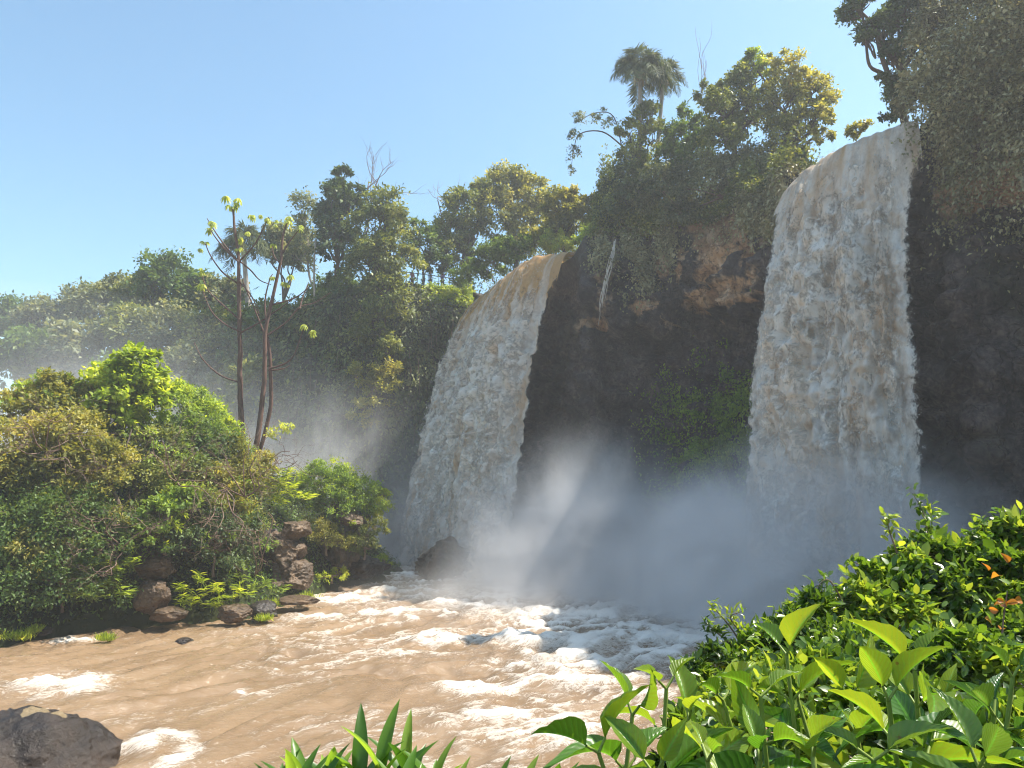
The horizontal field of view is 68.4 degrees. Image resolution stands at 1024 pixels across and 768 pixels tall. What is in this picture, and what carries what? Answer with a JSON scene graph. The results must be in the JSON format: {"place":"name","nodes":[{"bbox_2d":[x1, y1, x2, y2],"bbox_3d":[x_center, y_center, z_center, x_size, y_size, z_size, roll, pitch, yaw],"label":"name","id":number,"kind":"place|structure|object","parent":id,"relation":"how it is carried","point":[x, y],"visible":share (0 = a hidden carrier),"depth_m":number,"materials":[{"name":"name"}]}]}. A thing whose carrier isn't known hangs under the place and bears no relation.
{"place":"outdoors","nodes":[
{"label":"outdoors","id":0,"kind":"place"},
{"bbox_2d":[0,463,402,647],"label":"river bank","id":1,"kind":"structure","parent":0,"point":[94,622],"depth_m":34.36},
{"bbox_2d":[0,623,46,640],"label":"grass tuft","id":2,"kind":"object","parent":1,"relation":"on","point":[22,635],"visible":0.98,"depth_m":28.91,"materials":[{"name":"green plant"}]},
{"bbox_2d":[0,390,121,493],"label":"twig tangle","id":3,"kind":"object","parent":1,"relation":"on","point":[48,426],"visible":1,"depth_m":30.38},
{"bbox_2d":[0,397,142,507],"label":"bush","id":4,"kind":"object","parent":1,"relation":"on","point":[76,454],"visible":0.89,"depth_m":32.40,"materials":[{"name":"green plant"}]},
{"bbox_2d":[0,479,147,616],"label":"bush","id":5,"kind":"object","parent":1,"relation":"on","point":[39,560],"visible":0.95,"depth_m":30.52,"materials":[{"name":"green plant"}]},
{"bbox_2d":[56,549,140,602],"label":"ginger plant","id":6,"kind":"object","parent":1,"relation":"on","point":[132,562],"visible":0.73,"depth_m":31.11,"materials":[{"name":"green plant"}]},
{"bbox_2d":[57,491,173,586],"bbox_3d":[-16.206,6.243,30.328,5.664,3.902,3.468,0,-8,0],"label":"twig tangle","id":7,"kind":"object","parent":1,"relation":"on","point":[115,524],"visible":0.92,"depth_m":30.35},
{"bbox_2d":[133,580,171,614],"bbox_3d":[-15.393,9.200,32.386,1.620,1.545,1.098,0,-8,0],"label":"rock","id":8,"kind":"object","parent":1,"relation":"on","point":[152,597],"visible":0.94,"depth_m":32.02,"materials":[{"name":"stone"}]},
{"bbox_2d":[129,543,175,579],"bbox_3d":[-15.989,7.920,33.514,1.995,1.622,1.646,0,-8,0],"label":"rock","id":9,"kind":"object","parent":1,"relation":"on","point":[154,567],"visible":0.76,"depth_m":33.08,"materials":[{"name":"stone"}]},
{"bbox_2d":[87,415,231,545],"bbox_3d":[-16.552,4.584,35.294,6.400,6.569,5.550,3,-8,-23],"label":"bush","id":10,"kind":"object","parent":1,"relation":"on","point":[157,479],"visible":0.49,"depth_m":34.94,"materials":[{"name":"green plant"}]},
{"bbox_2d":[127,480,203,554],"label":"bush","id":11,"kind":"object","parent":1,"relation":"on","point":[168,503],"visible":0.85,"depth_m":32.83,"materials":[{"name":"green plant"}]},
{"bbox_2d":[119,414,246,544],"bbox_3d":[-14.268,4.080,32.903,5.163,5.773,2.750,0,-8,0],"label":"twig tangle","id":12,"kind":"object","parent":1,"relation":"on","point":[165,466],"visible":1,"depth_m":32.93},
{"bbox_2d":[138,408,252,486],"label":"bush","id":13,"kind":"object","parent":1,"relation":"on","point":[223,438],"visible":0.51,"depth_m":37.47,"materials":[{"name":"green plant"}]},
{"bbox_2d":[0,452,401,633],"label":"bank groundcover","id":14,"kind":"object","parent":1,"relation":"on","point":[283,513],"visible":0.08,"depth_m":36.29,"materials":[{"name":"green plant"}]},
{"bbox_2d":[155,376,247,452],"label":"bush","id":15,"kind":"object","parent":1,"relation":"on","point":[202,405],"visible":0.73,"depth_m":38.72,"materials":[{"name":"green plant"}]},
{"bbox_2d":[138,499,280,576],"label":"bush","id":16,"kind":"object","parent":1,"relation":"on","point":[191,532],"visible":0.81,"depth_m":34.53,"materials":[{"name":"green plant"}]},
{"bbox_2d":[172,569,257,611],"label":"ginger plant","id":17,"kind":"object","parent":1,"relation":"on","point":[181,588],"visible":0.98,"depth_m":32.97,"materials":[{"name":"green plant"}]},
{"bbox_2d":[171,489,259,570],"bbox_3d":[-13.242,6.616,33.915,4.121,3.892,3.784,0,-8,0],"label":"twig tangle","id":18,"kind":"object","parent":1,"relation":"on","point":[214,501],"visible":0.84,"depth_m":34.06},
{"bbox_2d":[180,427,285,541],"bbox_3d":[-14.160,5.056,37.813,5.138,5.811,5.218,0,-8,0],"label":"bush","id":19,"kind":"object","parent":1,"relation":"on","point":[240,503],"visible":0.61,"depth_m":37.66,"materials":[{"name":"green plant"}]},
{"bbox_2d":[202,397,290,506],"bbox_3d":[-12.352,3.104,35.452,4.442,5.499,4.011,7,-10,-40],"label":"twig tangle","id":20,"kind":"object","parent":1,"relation":"on","point":[244,496],"visible":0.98,"depth_m":35.66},
{"bbox_2d":[219,487,293,576],"bbox_3d":[-12.005,6.899,35.254,3.071,4.399,5.350,4,-9,-27],"label":"twig tangle","id":21,"kind":"object","parent":1,"relation":"on","point":[257,571],"visible":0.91,"depth_m":35.14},
{"bbox_2d":[194,196,330,457],"bbox_3d":[-14.479,-3.294,42.770,7.908,15.297,1.998,0,-8,0],"label":"slender tree","id":22,"kind":"object","parent":1,"relation":"on","point":[239,283],"visible":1,"depth_m":42.84,"materials":[{"name":"brown plant"}]},
{"bbox_2d":[240,466,319,508],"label":"ginger plant","id":23,"kind":"object","parent":1,"relation":"on","point":[291,486],"visible":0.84,"depth_m":38.88,"materials":[{"name":"green plant"}]},
{"bbox_2d":[260,530,307,570],"bbox_3d":[-11.846,8.922,39.423,2.060,2.466,2.072,-5,-9,35],"label":"rock","id":24,"kind":"object","parent":1,"relation":"on","point":[285,556],"visible":0.68,"depth_m":38.70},
{"bbox_2d":[281,520,311,539],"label":"rock","id":25,"kind":"object","parent":24,"relation":"on","point":[301,529],"visible":0.93,"depth_m":39.16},
{"bbox_2d":[271,559,313,590],"bbox_3d":[-11.292,9.896,39.075,2.037,1.588,2.172,0,-8,0],"label":"rock","id":26,"kind":"object","parent":1,"relation":"on","point":[298,574],"visible":0.83,"depth_m":38.52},
{"bbox_2d":[297,514,354,555],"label":"bush","id":27,"kind":"object","parent":1,"relation":"on","point":[336,536],"visible":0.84,"depth_m":42.66,"materials":[{"name":"green plant"}]},
{"bbox_2d":[287,455,392,527],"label":"bush","id":28,"kind":"object","parent":1,"relation":"on","point":[340,476],"visible":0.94,"depth_m":44.42,"materials":[{"name":"green plant"}]},
{"bbox_2d":[317,502,370,577],"bbox_3d":[-10.164,9.236,45.326,3.362,4.643,4.030,0,-8,0],"label":"rock","id":29,"kind":"object","parent":1,"relation":"on","point":[337,557],"visible":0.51,"depth_m":44.16,"materials":[{"name":"stone"}]},
{"bbox_2d":[340,513,390,559],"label":"bush","id":30,"kind":"object","parent":1,"relation":"on","point":[372,540],"visible":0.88,"depth_m":43.70,"materials":[{"name":"green plant"}]},
{"bbox_2d":[349,555,391,579],"bbox_3d":[-8.756,11.123,45.861,1.856,1.521,2.590,-3,-8,24],"label":"rock","id":31,"kind":"object","parent":1,"relation":"on","point":[369,567],"visible":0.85,"depth_m":45.16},
{"bbox_2d":[394,251,575,579],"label":"waterfall","id":32,"kind":"structure","parent":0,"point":[463,483],"depth_m":52.02,"materials":[{"name":"liquid"}]},
{"bbox_2d":[0,0,975,414],"label":"sky","id":33,"kind":"structure","parent":0,"point":[126,126],"materials":[{"name":"blue"}]},
{"bbox_2d":[0,559,1023,767],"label":"river","id":34,"kind":"structure","parent":0,"point":[492,673],"depth_m":24.98,"materials":[{"name":"liquid"}]},
{"bbox_2d":[0,705,122,767],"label":"rock","id":35,"kind":"object","parent":34,"relation":"in","point":[32,736],"visible":0.98,"depth_m":16.04,"materials":[{"name":"stone"}]},
{"bbox_2d":[149,606,188,622],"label":"rock","id":36,"kind":"object","parent":34,"relation":"in","point":[161,614],"visible":1,"depth_m":31.86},
{"bbox_2d":[217,603,252,623],"bbox_3d":[-12.085,9.970,32.740,1.429,0.832,1.359,0,-8,0],"label":"rock","id":37,"kind":"object","parent":34,"relation":"in","point":[232,613],"visible":1,"depth_m":32.30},
{"bbox_2d":[414,536,469,580],"bbox_3d":[-4.240,11.960,50.125,3.806,3.715,3.358,4,-9,-24],"label":"rock","id":38,"kind":"object","parent":34,"relation":"in","point":[441,559],"visible":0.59,"depth_m":49.19,"materials":[{"name":"stone"}]},
{"bbox_2d":[1,50,1023,592],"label":"cliff","id":39,"kind":"structure","parent":0,"point":[579,508],"depth_m":49.29,"materials":[{"name":"stone"}]},
{"bbox_2d":[0,289,47,411],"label":"forest tree","id":40,"kind":"object","parent":39,"relation":"on","point":[8,302],"visible":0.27,"depth_m":80.15,"materials":[{"name":"green plant"}]},
{"bbox_2d":[0,323,65,389],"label":"forest tree","id":41,"kind":"object","parent":39,"relation":"on","point":[19,344],"visible":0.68,"depth_m":68.89,"materials":[{"name":"green plant"}]},
{"bbox_2d":[5,291,85,344],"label":"forest tree","id":42,"kind":"object","parent":39,"relation":"on","point":[34,310],"visible":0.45,"depth_m":78.27,"materials":[{"name":"green plant"}]},
{"bbox_2d":[0,366,95,429],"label":"bush","id":43,"kind":"object","parent":39,"relation":"on","point":[47,386],"visible":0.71,"depth_m":34.65,"materials":[{"name":"green plant"}]},
{"bbox_2d":[27,311,122,379],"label":"forest tree","id":44,"kind":"object","parent":39,"relation":"on","point":[74,335],"visible":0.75,"depth_m":68.68,"materials":[{"name":"green plant"}]},
{"bbox_2d":[46,276,117,348],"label":"forest tree","id":45,"kind":"object","parent":39,"relation":"on","point":[83,297],"visible":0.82,"depth_m":78.53,"materials":[{"name":"green plant"}]},
{"bbox_2d":[93,269,139,308],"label":"forest tree","id":46,"kind":"object","parent":39,"relation":"on","point":[111,279],"visible":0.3,"depth_m":80.98,"materials":[{"name":"green plant"}]},
{"bbox_2d":[77,340,181,436],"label":"bush","id":47,"kind":"object","parent":39,"relation":"on","point":[127,384],"visible":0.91,"depth_m":35.62,"materials":[{"name":"green plant"}]},
{"bbox_2d":[94,298,165,366],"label":"forest tree","id":48,"kind":"object","parent":39,"relation":"on","point":[120,325],"visible":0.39,"depth_m":69.42,"materials":[{"name":"green plant"}]},
{"bbox_2d":[107,269,172,326],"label":"forest tree","id":49,"kind":"object","parent":39,"relation":"on","point":[124,285],"visible":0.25,"depth_m":76.95,"materials":[{"name":"green plant"}]},
{"bbox_2d":[126,245,194,305],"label":"forest tree","id":50,"kind":"object","parent":39,"relation":"on","point":[162,268],"visible":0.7,"depth_m":76.51,"materials":[{"name":"green plant"}]},
{"bbox_2d":[127,290,203,359],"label":"forest tree","id":51,"kind":"object","parent":39,"relation":"on","point":[154,331],"visible":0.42,"depth_m":68.54,"materials":[{"name":"green plant"}]},
{"bbox_2d":[152,337,226,418],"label":"forest tree","id":52,"kind":"object","parent":39,"relation":"on","point":[179,361],"visible":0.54,"depth_m":63.60,"materials":[{"name":"green plant"}]},
{"bbox_2d":[166,266,230,314],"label":"forest tree","id":53,"kind":"object","parent":39,"relation":"on","point":[189,284],"visible":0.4,"depth_m":74.37,"materials":[{"name":"green plant"}]},
{"bbox_2d":[171,302,249,365],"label":"forest tree","id":54,"kind":"object","parent":39,"relation":"on","point":[205,326],"visible":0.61,"depth_m":66.41,"materials":[{"name":"green plant"}]},
{"bbox_2d":[190,271,254,319],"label":"forest tree","id":55,"kind":"object","parent":39,"relation":"on","point":[230,287],"visible":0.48,"depth_m":73.51,"materials":[{"name":"green plant"}]},
{"bbox_2d":[0,277,468,561],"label":"cliff creepers","id":56,"kind":"object","parent":39,"relation":"on","point":[322,338],"visible":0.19,"depth_m":61.97,"materials":[{"name":"green plant"}]},
{"bbox_2d":[208,220,270,306],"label":"palm tree","id":57,"kind":"object","parent":39,"relation":"on","point":[229,242],"visible":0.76,"depth_m":67.90,"materials":[{"name":"green plant"}]},
{"bbox_2d":[204,351,289,426],"bbox_3d":[-22.179,2.171,62.771,8.285,9.857,8.098,0,-8,0],"label":"forest tree","id":58,"kind":"object","parent":39,"relation":"on","point":[253,368],"visible":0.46,"depth_m":61.15,"materials":[{"name":"green plant"}]},
{"bbox_2d":[211,287,283,365],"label":"forest tree","id":59,"kind":"object","parent":39,"relation":"on","point":[249,317],"visible":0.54,"depth_m":65.32,"materials":[{"name":"green plant"}]},
{"bbox_2d":[246,217,309,304],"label":"forest tree","id":60,"kind":"object","parent":39,"relation":"on","point":[273,235],"visible":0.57,"depth_m":71.71,"materials":[{"name":"green plant"}]},
{"bbox_2d":[283,185,325,290],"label":"ridge tree","id":61,"kind":"object","parent":39,"relation":"on","point":[302,245],"visible":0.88,"depth_m":67.11,"materials":[{"name":"green plant"}]},
{"bbox_2d":[305,162,369,280],"bbox_3d":[-14.827,-13.083,65.403,5.794,12.667,5.259,0,-8,0],"label":"ridge tree","id":62,"kind":"object","parent":39,"relation":"on","point":[335,205],"visible":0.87,"depth_m":64.95,"materials":[{"name":"green plant"}]},
{"bbox_2d":[234,304,453,481],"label":"vine strands","id":63,"kind":"object","parent":39,"relation":"on","point":[366,406],"visible":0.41,"depth_m":61.71},
{"bbox_2d":[245,259,485,328],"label":"clifftop undergrowth","id":64,"kind":"object","parent":39,"relation":"on","point":[343,282],"visible":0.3,"depth_m":64.49,"materials":[{"name":"green plant"}]},
{"bbox_2d":[344,355,403,429],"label":"hanging shrub","id":65,"kind":"object","parent":39,"relation":"hanging from","point":[377,379],"visible":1,"depth_m":59.10,"materials":[{"name":"green plant"}]},
{"bbox_2d":[339,182,428,360],"bbox_3d":[-10.808,-9.136,62.108,7.523,15.740,6.180,0,-8,0],"label":"draped tree","id":66,"kind":"object","parent":39,"relation":"on","point":[383,263],"visible":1,"depth_m":61.23,"materials":[{"name":"green plant"}]},
{"bbox_2d":[398,215,457,284],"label":"ridge tree","id":67,"kind":"object","parent":39,"relation":"on","point":[434,253],"visible":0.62,"depth_m":67.76,"materials":[{"name":"green plant"}]},
{"bbox_2d":[413,281,475,308],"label":"ledge grass","id":68,"kind":"structure","parent":39,"relation":"on","point":[450,291],"depth_m":65.79,"materials":[{"name":"green plant"}]},
{"bbox_2d":[422,173,501,268],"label":"ridge tree","id":69,"kind":"object","parent":39,"relation":"on","point":[462,242],"visible":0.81,"depth_m":69.99,"materials":[{"name":"green plant"}]},
{"bbox_2d":[445,231,536,287],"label":"bush","id":70,"kind":"object","parent":39,"relation":"on","point":[504,251],"visible":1,"depth_m":62.72,"materials":[{"name":"green plant"}]},
{"bbox_2d":[470,157,557,270],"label":"ridge tree","id":71,"kind":"object","parent":39,"relation":"on","point":[519,186],"visible":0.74,"depth_m":71.46,"materials":[{"name":"green plant"}]},
{"bbox_2d":[537,225,574,254],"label":"bush","id":72,"kind":"object","parent":39,"relation":"on","point":[544,242],"visible":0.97,"depth_m":61.41,"materials":[{"name":"green plant"}]},
{"bbox_2d":[528,183,595,251],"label":"ridge tree","id":73,"kind":"object","parent":39,"relation":"on","point":[572,210],"visible":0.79,"depth_m":61.91,"materials":[{"name":"green plant"}]},
{"bbox_2d":[474,129,693,293],"bbox_3d":[5.120,-13.092,68.933,11.190,13.173,27.189,5,-9,-32],"label":"shore thicket","id":74,"kind":"object","parent":39,"relation":"on","point":[602,159],"visible":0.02,"depth_m":63.08,"materials":[{"name":"green plant"}]},
{"bbox_2d":[565,106,628,175],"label":"leaning tree","id":75,"kind":"object","parent":39,"relation":"on","point":[579,116],"visible":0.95,"depth_m":53.85,"materials":[{"name":"green plant"}]},
{"bbox_2d":[592,155,661,229],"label":"cliff tree","id":76,"kind":"object","parent":39,"relation":"on","point":[620,195],"visible":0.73,"depth_m":51.62,"materials":[{"name":"green plant"}]},
{"bbox_2d":[609,42,675,193],"bbox_3d":[9.090,-18.272,52.858,4.408,11.594,4.719,5,-9,-34],"label":"palm tree","id":77,"kind":"object","parent":39,"relation":"on","point":[645,67],"visible":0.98,"depth_m":52.97,"materials":[{"name":"green plant"}]},
{"bbox_2d":[610,99,675,173],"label":"cliff tree","id":78,"kind":"object","parent":39,"relation":"on","point":[647,108],"visible":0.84,"depth_m":52.50,"materials":[{"name":"green plant"}]},
{"bbox_2d":[644,55,689,181],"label":"palm tree","id":79,"kind":"object","parent":39,"relation":"on","point":[662,94],"visible":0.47,"depth_m":54.78,"materials":[{"name":"green plant"}]},
{"bbox_2d":[647,100,714,194],"bbox_3d":[11.488,-15.991,51.155,4.520,7.399,4.495,0,-8,0],"label":"cliff tree","id":80,"kind":"object","parent":39,"relation":"on","point":[671,147],"visible":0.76,"depth_m":50.65,"materials":[{"name":"green plant"}]},
{"bbox_2d":[627,289,753,557],"bbox_3d":[13.212,3.072,46.444,6.087,15.330,14.636,5,-9,-31],"label":"cliff moss","id":81,"kind":"object","parent":39,"relation":"on","point":[722,445],"visible":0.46,"depth_m":47.77,"materials":[{"name":"green plant"}]},
{"bbox_2d":[580,158,806,325],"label":"hanging vines","id":82,"kind":"object","parent":39,"relation":"hanging from","point":[750,209],"visible":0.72,"depth_m":49.98,"materials":[{"name":"green plant"}]},
{"bbox_2d":[579,122,832,240],"bbox_3d":[12.987,-13.032,49.842,19.201,6.510,9.570,-8,-11,44],"label":"clifftop thicket","id":83,"kind":"object","parent":39,"relation":"on","point":[747,178],"visible":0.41,"depth_m":48.31,"materials":[{"name":"green plant"}]},
{"bbox_2d":[626,134,812,231],"bbox_3d":[13.288,-12.991,48.955,11.962,5.390,5.606,-3,-8,19],"label":"cliff shrub","id":84,"kind":"object","parent":39,"relation":"on","point":[675,181],"visible":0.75,"depth_m":48.74,"materials":[{"name":"green plant"}]},
{"bbox_2d":[688,47,780,162],"bbox_3d":[14.566,-17.470,48.750,6.001,9.071,4.014,4,-9,-24],"label":"cliff tree","id":85,"kind":"object","parent":39,"relation":"on","point":[722,99],"visible":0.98,"depth_m":48.09,"materials":[{"name":"green plant"}]},
{"bbox_2d":[754,46,844,162],"bbox_3d":[17.963,-16.919,47.196,5.345,9.256,4.845,-5,-9,32],"label":"cliff tree","id":86,"kind":"object","parent":39,"relation":"on","point":[795,89],"visible":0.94,"depth_m":46.85,"materials":[{"name":"green plant"}]},
{"bbox_2d":[843,118,874,141],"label":"shrub","id":87,"kind":"object","parent":39,"relation":"on","point":[861,126],"visible":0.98,"depth_m":40.61,"materials":[{"name":"green plant"}]},
{"bbox_2d":[833,0,935,126],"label":"cliff tree","id":88,"kind":"object","parent":39,"relation":"on","point":[889,16],"visible":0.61,"depth_m":36.52,"materials":[{"name":"green plant"}]},
{"bbox_2d":[888,0,993,118],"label":"cliff tree","id":89,"kind":"object","parent":39,"relation":"on","point":[927,7],"visible":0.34,"depth_m":34.30,"materials":[{"name":"green plant"}]},
{"bbox_2d":[891,0,1023,169],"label":"hanging foliage","id":90,"kind":"object","parent":39,"relation":"on","point":[936,77],"depth_m":31.62,"materials":[{"name":"green plant"}]},
{"bbox_2d":[914,34,1023,293],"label":"wall vines","id":91,"kind":"object","parent":39,"relation":"on","point":[1011,132],"depth_m":30.98,"materials":[{"name":"green plant"}]},
{"bbox_2d":[951,0,1023,135],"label":"cliff tree","id":92,"kind":"object","parent":39,"relation":"on","point":[988,39],"visible":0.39,"depth_m":30.40,"materials":[{"name":"green plant"}]},
{"bbox_2d":[736,121,922,625],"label":"waterfall","id":93,"kind":"structure","parent":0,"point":[834,458],"depth_m":32.66,"materials":[{"name":"liquid"}]},
{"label":"near bank","id":94,"kind":"structure","parent":0,"visible":0},
{"bbox_2d":[253,738,351,767],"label":"spear plant","id":95,"kind":"object","parent":94,"relation":"on","point":[294,758],"visible":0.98,"depth_m":2.25,"materials":[{"name":"green plant"}]},
{"bbox_2d":[305,699,461,767],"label":"spear plant","id":96,"kind":"object","parent":94,"relation":"on","point":[405,756],"visible":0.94,"depth_m":2.29,"materials":[{"name":"green plant"}]},
{"bbox_2d":[531,655,748,767],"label":"broadleaf shrub","id":97,"kind":"object","parent":94,"relation":"on","point":[572,727],"visible":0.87,"depth_m":1.74,"materials":[{"name":"green plant"}]},
{"bbox_2d":[602,703,903,767],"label":"broadleaf shrub","id":98,"kind":"object","parent":94,"relation":"on","point":[632,737],"visible":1,"depth_m":1.50,"materials":[{"name":"green plant"}]},
{"bbox_2d":[676,602,858,767],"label":"broadleaf shrub","id":99,"kind":"object","parent":94,"relation":"on","point":[781,722],"visible":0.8,"depth_m":1.98,"materials":[{"name":"green plant"}]},
{"bbox_2d":[679,569,866,756],"bbox_3d":[1.585,2.201,4.357,1.000,2.177,1.578,-5,-9,33],"label":"climber bush","id":100,"kind":"object","parent":94,"relation":"on","point":[750,643],"visible":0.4,"depth_m":4.47,"materials":[{"name":"green plant"}]},
{"bbox_2d":[644,610,1023,767],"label":"climber bush","id":101,"kind":"object","parent":94,"relation":"on","point":[976,660],"visible":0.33,"depth_m":3.25,"materials":[{"name":"green plant"}]},
{"bbox_2d":[789,619,1023,767],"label":"broadleaf shrub","id":102,"kind":"object","parent":94,"relation":"on","point":[875,666],"visible":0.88,"depth_m":1.81,"materials":[{"name":"green plant"}]},
{"bbox_2d":[824,686,1012,767],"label":"broadleaf shrub","id":103,"kind":"object","parent":94,"relation":"on","point":[997,739],"visible":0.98,"depth_m":1.44,"materials":[{"name":"green plant"}]},
{"bbox_2d":[831,483,1018,748],"bbox_3d":[2.591,1.739,4.920,1.296,2.173,1.168,0,-8,0],"label":"climber bush","id":104,"kind":"object","parent":94,"relation":"on","point":[909,583],"visible":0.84,"depth_m":4.76,"materials":[{"name":"green plant"}]},
{"bbox_2d":[891,644,1023,767],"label":"broadleaf shrub","id":105,"kind":"object","parent":94,"relation":"on","point":[984,694],"visible":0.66,"depth_m":1.80,"materials":[{"name":"green plant"}]},
{"bbox_2d":[948,500,1023,687],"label":"climber bush","id":106,"kind":"object","parent":94,"relation":"on","point":[996,537],"visible":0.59,"depth_m":4.75,"materials":[{"name":"green plant"}]},
{"bbox_2d":[983,553,1022,633],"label":"autumn sprig","id":107,"kind":"object","parent":106,"relation":"attached to","point":[1016,600],"visible":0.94,"depth_m":4.18,"materials":[{"name":"orange plant"}]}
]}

